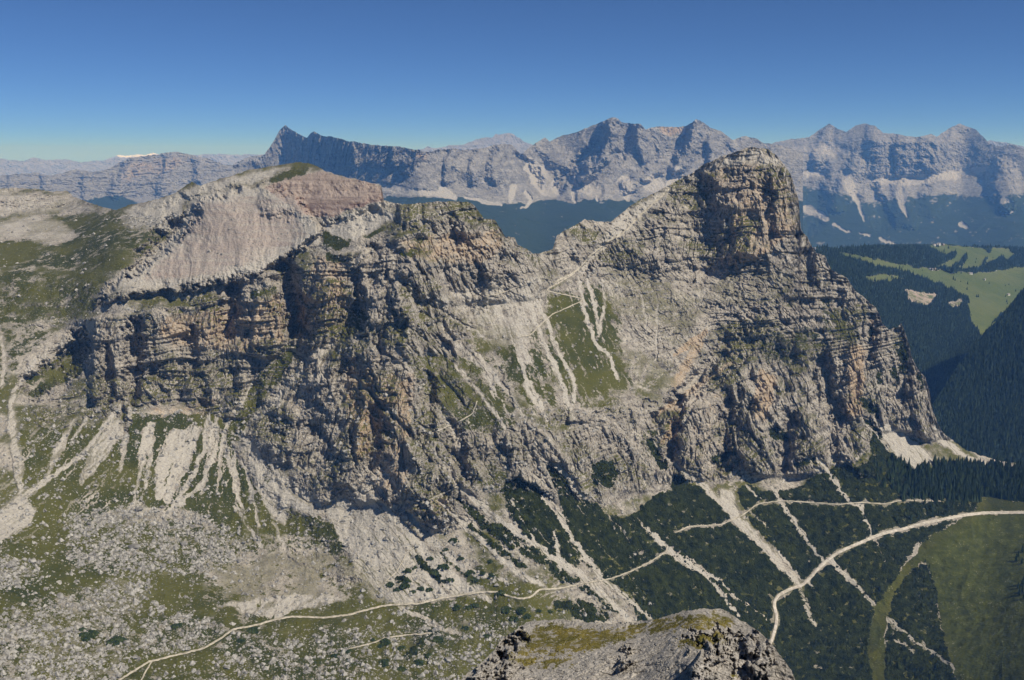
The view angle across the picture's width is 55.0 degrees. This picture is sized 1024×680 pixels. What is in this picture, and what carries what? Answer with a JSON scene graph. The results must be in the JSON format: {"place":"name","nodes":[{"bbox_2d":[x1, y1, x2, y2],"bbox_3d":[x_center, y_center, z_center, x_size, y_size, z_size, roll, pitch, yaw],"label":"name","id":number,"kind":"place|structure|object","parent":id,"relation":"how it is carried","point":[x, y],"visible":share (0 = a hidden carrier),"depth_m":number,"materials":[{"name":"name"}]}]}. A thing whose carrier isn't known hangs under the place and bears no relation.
{"place":"outdoors","nodes":[
{"label":"outdoors","id":0,"kind":"place"},
{"bbox_2d":[105,153,156,159],"bbox_3d":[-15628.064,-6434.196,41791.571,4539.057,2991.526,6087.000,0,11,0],"label":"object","id":1,"kind":"structure","parent":0,"point":[123,156],"depth_m":40789.75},
{"bbox_2d":[0,152,262,209],"bbox_3d":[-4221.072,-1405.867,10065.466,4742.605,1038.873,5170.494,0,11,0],"label":"mountain range","id":2,"kind":"structure","parent":0,"point":[134,180],"depth_m":10321.92,"materials":[{"name":"grey stone"}]},
{"bbox_2d":[0,153,263,175],"bbox_3d":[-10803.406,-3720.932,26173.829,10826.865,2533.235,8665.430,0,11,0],"label":"mountain ridge","id":3,"kind":"structure","parent":0,"point":[40,166],"depth_m":25001.89,"materials":[{"name":"grey stone"}]},
{"bbox_2d":[141,661,152,679],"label":"path","id":4,"kind":"structure","parent":0,"point":[146,670],"depth_m":1056.83,"materials":[{"name":"beige gravel"}]},
{"bbox_2d":[4,162,558,534],"bbox_3d":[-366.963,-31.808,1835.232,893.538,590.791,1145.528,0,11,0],"label":"mountain","id":5,"kind":"structure","parent":0,"point":[293,193],"depth_m":1518.14,"materials":[{"name":"stone"}]},
{"bbox_2d":[118,585,575,679],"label":"path","id":6,"kind":"structure","parent":0,"point":[228,632],"depth_m":1218.38,"materials":[{"name":"beige gravel"}]},
{"bbox_2d":[348,632,431,648],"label":"path","id":7,"kind":"structure","parent":0,"point":[390,637],"depth_m":1184.68,"materials":[{"name":"beige gravel"}]},
{"bbox_2d":[378,543,418,587],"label":"path","id":8,"kind":"structure","parent":0,"point":[398,567],"depth_m":1290.24,"materials":[{"name":"beige gravel"}]},
{"bbox_2d":[398,485,459,513],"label":"path","id":9,"kind":"structure","parent":0,"point":[429,499],"depth_m":1333.04,"materials":[{"name":"beige gravel"}]},
{"bbox_2d":[428,401,476,434],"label":"path","id":10,"kind":"structure","parent":0,"point":[456,422],"depth_m":1424.87,"materials":[{"name":"beige gravel"}]},
{"bbox_2d":[418,133,531,153],"bbox_3d":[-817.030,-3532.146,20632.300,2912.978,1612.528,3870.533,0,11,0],"label":"mountain ridge","id":11,"kind":"structure","parent":0,"point":[519,145],"depth_m":20393.75,"materials":[{"name":"grey stone"}]},
{"bbox_2d":[483,285,524,297],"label":"path","id":12,"kind":"structure","parent":0,"point":[503,292],"depth_m":1591.91,"materials":[{"name":"beige gravel"}]},
{"bbox_2d":[0,182,1023,679],"bbox_3d":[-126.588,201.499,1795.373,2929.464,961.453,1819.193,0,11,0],"label":"terrain","id":13,"kind":"structure","parent":0,"point":[976,570],"depth_m":1363.17,"materials":[{"name":"stone"}]},
{"bbox_2d":[79,632,88,636],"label":"dwarf pine bush","id":14,"kind":"object","parent":13,"relation":"on","point":[82,634],"visible":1,"depth_m":1091.84,"materials":[{"name":"green plant"}]},
{"bbox_2d":[81,634,95,641],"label":"dwarf pine bush","id":15,"kind":"object","parent":13,"relation":"on","point":[88,637],"visible":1,"depth_m":1086.38,"materials":[{"name":"green plant"}]},
{"bbox_2d":[89,631,98,635],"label":"dwarf pine bush","id":16,"kind":"object","parent":13,"relation":"on","point":[95,633],"visible":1,"depth_m":1094.37,"materials":[{"name":"green plant"}]},
{"bbox_2d":[106,638,119,646],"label":"dwarf pine bush","id":17,"kind":"object","parent":13,"relation":"on","point":[116,642],"visible":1,"depth_m":1089.04,"materials":[{"name":"green plant"}]},
{"bbox_2d":[112,635,125,642],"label":"dwarf pine bush","id":18,"kind":"object","parent":13,"relation":"on","point":[120,638],"visible":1,"depth_m":1095.28,"materials":[{"name":"green plant"}]},
{"bbox_2d":[128,543,139,548],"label":"boulder","id":19,"kind":"object","parent":13,"relation":"on","point":[135,545],"visible":1,"depth_m":1272.38,"materials":[{"name":"stone"}]},
{"bbox_2d":[135,506,142,511],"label":"boulder","id":20,"kind":"object","parent":13,"relation":"on","point":[139,508],"visible":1,"depth_m":1341.53,"materials":[{"name":"stone"}]},
{"bbox_2d":[171,623,180,628],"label":"dwarf pine bush","id":21,"kind":"object","parent":13,"relation":"on","point":[174,625],"visible":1,"depth_m":1145.65,"materials":[{"name":"green plant"}]},
{"bbox_2d":[181,541,187,545],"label":"boulder","id":22,"kind":"object","parent":13,"relation":"on","point":[184,543],"visible":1,"depth_m":1306.66,"materials":[{"name":"stone"}]},
{"bbox_2d":[237,638,245,643],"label":"dwarf pine bush","id":23,"kind":"object","parent":13,"relation":"on","point":[241,640],"visible":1,"depth_m":1146.46,"materials":[{"name":"green plant"}]},
{"bbox_2d":[247,626,258,633],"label":"dwarf pine bush","id":24,"kind":"object","parent":13,"relation":"on","point":[252,630],"visible":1,"depth_m":1169.48,"materials":[{"name":"green plant"}]},
{"bbox_2d":[0,214,651,679],"bbox_3d":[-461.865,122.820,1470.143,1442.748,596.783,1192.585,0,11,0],"label":"rubble","id":25,"kind":"object","parent":13,"relation":"on","point":[26,630],"visible":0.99,"depth_m":1253.71,"materials":[{"name":"stone"}]},
{"bbox_2d":[378,658,388,667],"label":"dwarf pine bush","id":26,"kind":"object","parent":13,"relation":"on","point":[384,662],"visible":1,"depth_m":1142.31,"materials":[{"name":"green plant"}]},
{"bbox_2d":[380,637,390,645],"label":"dwarf pine bush","id":27,"kind":"object","parent":13,"relation":"on","point":[386,640],"visible":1,"depth_m":1176.36,"materials":[{"name":"green plant"}]},
{"bbox_2d":[385,581,393,586],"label":"dwarf pine bush","id":28,"kind":"object","parent":13,"relation":"on","point":[390,584],"visible":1,"depth_m":1265.82,"materials":[{"name":"green plant"}]},
{"bbox_2d":[397,666,406,671],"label":"dwarf pine bush","id":29,"kind":"object","parent":13,"relation":"on","point":[401,668],"visible":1,"depth_m":1132.81,"materials":[{"name":"green plant"}]},
{"bbox_2d":[399,583,409,588],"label":"dwarf pine bush","id":30,"kind":"object","parent":13,"relation":"on","point":[405,585],"visible":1,"depth_m":1261.59,"materials":[{"name":"green plant"}]},
{"bbox_2d":[402,568,411,573],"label":"dwarf pine bush","id":31,"kind":"object","parent":13,"relation":"on","point":[409,570],"visible":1,"depth_m":1283.01,"materials":[{"name":"green plant"}]},
{"bbox_2d":[413,659,424,665],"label":"dwarf pine bush","id":32,"kind":"object","parent":13,"relation":"on","point":[419,662],"visible":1,"depth_m":1144.21,"materials":[{"name":"green plant"}]},
{"bbox_2d":[430,569,439,575],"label":"dwarf pine bush","id":33,"kind":"object","parent":13,"relation":"on","point":[434,572],"visible":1,"depth_m":1280.84,"materials":[{"name":"green plant"}]},
{"bbox_2d":[432,636,443,643],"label":"dwarf pine bush","id":34,"kind":"object","parent":13,"relation":"on","point":[438,639],"visible":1,"depth_m":1185.23,"materials":[{"name":"green plant"}]},
{"bbox_2d":[437,563,449,569],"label":"dwarf pine bush","id":35,"kind":"object","parent":13,"relation":"on","point":[444,566],"visible":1,"depth_m":1289.44,"materials":[{"name":"green plant"}]},
{"bbox_2d":[444,657,451,662],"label":"boulder","id":36,"kind":"object","parent":13,"relation":"on","point":[448,659],"visible":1,"depth_m":1155.29,"materials":[{"name":"stone"}]},
{"bbox_2d":[447,538,458,542],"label":"dwarf pine bush","id":37,"kind":"object","parent":13,"relation":"on","point":[453,539],"visible":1,"depth_m":1319.60,"materials":[{"name":"green plant"}]},
{"bbox_2d":[452,604,460,609],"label":"dwarf pine bush","id":38,"kind":"object","parent":13,"relation":"on","point":[456,606],"visible":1,"depth_m":1248.75,"materials":[{"name":"green plant"}]},
{"bbox_2d":[464,570,475,575],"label":"dwarf pine bush","id":39,"kind":"object","parent":13,"relation":"on","point":[468,572],"visible":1,"depth_m":1284.09,"materials":[{"name":"green plant"}]},
{"bbox_2d":[495,590,504,595],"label":"dwarf pine bush","id":40,"kind":"object","parent":13,"relation":"on","point":[502,592],"visible":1,"depth_m":1264.79,"materials":[{"name":"green plant"}]},
{"bbox_2d":[501,606,511,612],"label":"dwarf pine bush","id":41,"kind":"object","parent":13,"relation":"on","point":[506,609],"visible":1,"depth_m":1244.66,"materials":[{"name":"green plant"}]},
{"bbox_2d":[508,616,518,622],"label":"dwarf pine bush","id":42,"kind":"object","parent":13,"relation":"on","point":[511,618],"visible":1,"depth_m":1233.69,"materials":[{"name":"green plant"}]},
{"bbox_2d":[516,606,525,613],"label":"dwarf pine bush","id":43,"kind":"object","parent":13,"relation":"on","point":[520,609],"visible":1,"depth_m":1247.44,"materials":[{"name":"green plant"}]},
{"bbox_2d":[522,613,530,618],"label":"dwarf pine bush","id":44,"kind":"object","parent":13,"relation":"on","point":[526,615],"visible":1,"depth_m":1241.57,"materials":[{"name":"green plant"}]},
{"bbox_2d":[395,327,1014,679],"bbox_3d":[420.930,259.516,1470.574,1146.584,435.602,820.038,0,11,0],"label":"dwarf pine scrub","id":45,"kind":"object","parent":13,"relation":"on","point":[905,658],"visible":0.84,"depth_m":1484.56,"materials":[{"name":"green plant"}]},
{"bbox_2d":[868,452,1023,501],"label":"forest","id":46,"kind":"object","parent":13,"relation":"on","point":[954,493],"visible":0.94,"depth_m":1721.37,"materials":[{"name":"green plant"}]},
{"bbox_2d":[0,0,1023,162],"label":"sky","id":47,"kind":"structure","parent":0,"point":[81,81],"materials":[{"name":"blue"}]},
{"bbox_2d":[233,117,802,253],"bbox_3d":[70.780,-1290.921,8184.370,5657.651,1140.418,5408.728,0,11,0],"label":"mountain range","id":48,"kind":"structure","parent":0,"point":[538,197],"depth_m":8269.70,"materials":[{"name":"grey stone"}]},
{"bbox_2d":[520,273,582,336],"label":"path","id":49,"kind":"structure","parent":0,"point":[557,311],"depth_m":1657.37,"materials":[{"name":"beige gravel"}]},
{"bbox_2d":[555,188,669,281],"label":"path","id":50,"kind":"structure","parent":0,"point":[631,224],"depth_m":1813.50,"materials":[{"name":"beige gravel"}]},
{"bbox_2d":[576,545,666,584],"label":"path","id":51,"kind":"structure","parent":0,"point":[624,573],"depth_m":1394.08,"materials":[{"name":"beige gravel"}]},
{"bbox_2d":[462,608,794,679],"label":"rock outcrop","id":52,"kind":"object","parent":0,"point":[709,644],"visible":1,"depth_m":132.47,"materials":[{"name":"stone"}]},
{"bbox_2d":[442,147,994,527],"bbox_3d":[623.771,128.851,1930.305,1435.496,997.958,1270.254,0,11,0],"label":"mountain","id":53,"kind":"structure","parent":0,"point":[759,318],"depth_m":1718.47,"materials":[{"name":"stone"}]},
{"bbox_2d":[675,500,940,532],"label":"path","id":54,"kind":"structure","parent":0,"point":[803,502],"depth_m":1634.82,"materials":[{"name":"beige gravel"}]},
{"bbox_2d":[770,511,1023,643],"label":"road","id":55,"kind":"structure","parent":0,"point":[865,540],"depth_m":1598.92,"materials":[{"name":"beige gravel"}]},
{"bbox_2d":[772,124,1023,247],"bbox_3d":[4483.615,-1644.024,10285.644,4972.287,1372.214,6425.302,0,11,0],"label":"mountain range","id":56,"kind":"structure","parent":0,"point":[957,184],"depth_m":11010.40,"materials":[{"name":"grey stone"}]},
{"bbox_2d":[818,243,1023,393],"bbox_3d":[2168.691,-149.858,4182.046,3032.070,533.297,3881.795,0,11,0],"label":"hills","id":57,"kind":"structure","parent":0,"point":[987,305],"depth_m":4155.88,"materials":[{"name":"green plant"}]},
{"bbox_2d":[813,243,1023,405],"bbox_3d":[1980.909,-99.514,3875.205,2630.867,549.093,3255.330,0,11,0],"label":"forest","id":58,"kind":"object","parent":57,"relation":"on","point":[881,302],"visible":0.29,"depth_m":3585.53,"materials":[{"name":"green plant"}]},
{"bbox_2d":[932,296,1023,461],"bbox_3d":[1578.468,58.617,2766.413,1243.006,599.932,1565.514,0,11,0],"label":"hill","id":59,"kind":"structure","parent":0,"point":[1001,451],"depth_m":2542.68,"materials":[{"name":"green plant"}]},
{"bbox_2d":[933,287,1023,463],"bbox_3d":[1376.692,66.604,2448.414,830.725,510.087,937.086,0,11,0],"label":"forest","id":60,"kind":"object","parent":59,"relation":"on","point":[1010,415],"visible":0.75,"depth_m":2526.70,"materials":[{"name":"green plant"}]},
{"bbox_2d":[987,140,1023,148],"bbox_3d":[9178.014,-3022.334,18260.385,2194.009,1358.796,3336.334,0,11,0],"label":"mountain ridge","id":61,"kind":"structure","parent":0,"point":[1000,144],"depth_m":18187.55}
]}

